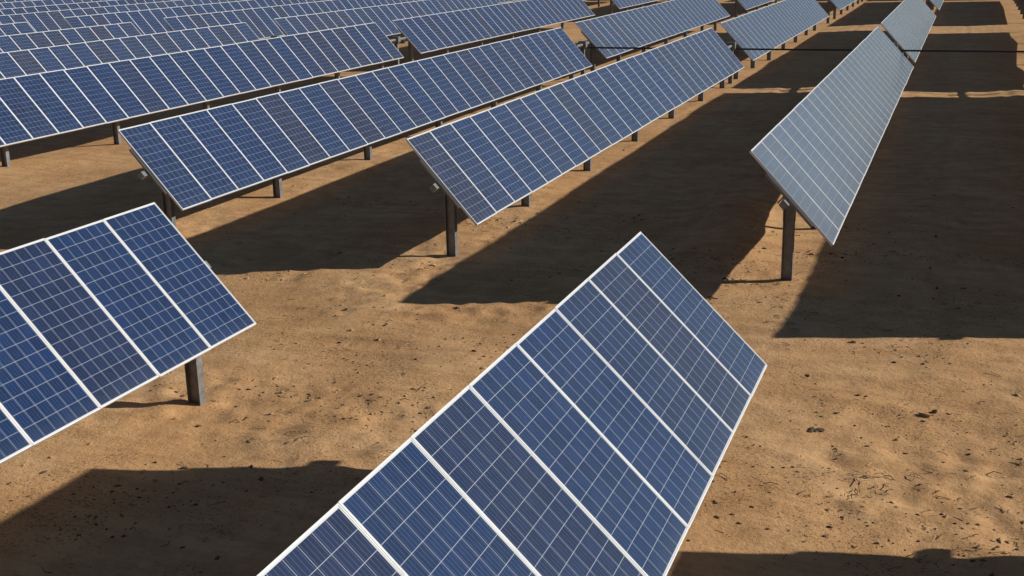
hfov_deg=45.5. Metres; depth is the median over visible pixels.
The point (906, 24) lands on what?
solar panel array
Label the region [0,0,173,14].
solar panel array
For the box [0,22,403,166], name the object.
solar panel array
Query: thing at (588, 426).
solar panel array
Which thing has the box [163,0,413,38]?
solar panel array
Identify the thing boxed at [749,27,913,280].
solar panel array
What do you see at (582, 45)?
drive shaft
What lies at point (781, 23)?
solar panel array
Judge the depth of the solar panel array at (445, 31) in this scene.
63.27 m
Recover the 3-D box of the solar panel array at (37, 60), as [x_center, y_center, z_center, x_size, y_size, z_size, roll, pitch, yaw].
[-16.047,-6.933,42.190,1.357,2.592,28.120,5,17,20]
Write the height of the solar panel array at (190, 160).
2.532 m
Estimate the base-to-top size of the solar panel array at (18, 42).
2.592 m
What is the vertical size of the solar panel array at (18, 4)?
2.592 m
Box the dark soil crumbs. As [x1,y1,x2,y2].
[4,147,1023,575]
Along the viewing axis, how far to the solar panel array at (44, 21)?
69.74 m
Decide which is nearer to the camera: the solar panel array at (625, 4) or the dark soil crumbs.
the dark soil crumbs
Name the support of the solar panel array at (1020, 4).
on the ground
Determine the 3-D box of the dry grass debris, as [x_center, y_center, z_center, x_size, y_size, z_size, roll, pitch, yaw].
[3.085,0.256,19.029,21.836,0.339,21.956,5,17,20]
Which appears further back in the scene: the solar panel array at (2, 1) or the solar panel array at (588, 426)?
the solar panel array at (2, 1)
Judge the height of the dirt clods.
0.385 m
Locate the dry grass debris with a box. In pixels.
[0,170,1023,575]
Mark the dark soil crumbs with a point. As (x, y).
(810, 429)
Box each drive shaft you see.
[271,36,405,64]
[576,41,1023,83]
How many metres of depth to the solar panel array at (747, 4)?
83.14 m
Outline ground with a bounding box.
[0,0,1023,575]
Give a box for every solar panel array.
[0,0,31,2]
[0,0,107,8]
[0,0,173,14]
[0,0,243,31]
[0,22,34,35]
[0,22,140,52]
[0,22,259,78]
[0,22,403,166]
[0,202,255,463]
[64,0,326,34]
[117,27,591,226]
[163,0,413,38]
[257,231,766,575]
[274,0,498,35]
[392,0,594,61]
[405,28,743,256]
[496,0,518,2]
[575,0,729,71]
[610,0,669,13]
[720,0,828,78]
[734,0,776,17]
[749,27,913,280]
[826,0,862,22]
[880,0,935,62]
[926,0,943,10]
[1013,0,1023,18]
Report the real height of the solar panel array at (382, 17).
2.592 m
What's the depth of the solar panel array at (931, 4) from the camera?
79.65 m
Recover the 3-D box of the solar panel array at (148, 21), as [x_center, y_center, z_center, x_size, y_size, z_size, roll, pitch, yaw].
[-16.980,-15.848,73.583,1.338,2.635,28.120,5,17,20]
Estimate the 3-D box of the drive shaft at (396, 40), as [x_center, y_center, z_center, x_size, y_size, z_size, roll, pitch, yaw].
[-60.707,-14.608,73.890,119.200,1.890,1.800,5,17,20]
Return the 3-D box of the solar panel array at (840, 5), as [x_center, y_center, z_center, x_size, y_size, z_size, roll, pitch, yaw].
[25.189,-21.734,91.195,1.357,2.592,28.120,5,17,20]
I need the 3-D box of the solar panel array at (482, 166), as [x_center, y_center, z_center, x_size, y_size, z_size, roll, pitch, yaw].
[3.493,-5.022,34.131,1.340,2.512,27.970,5,17,20]
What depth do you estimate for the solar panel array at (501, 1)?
98.21 m
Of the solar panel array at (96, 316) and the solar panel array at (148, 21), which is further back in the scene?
the solar panel array at (148, 21)
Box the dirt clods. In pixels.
[0,138,1023,575]
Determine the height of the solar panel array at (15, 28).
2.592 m
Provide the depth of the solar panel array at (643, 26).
58.35 m

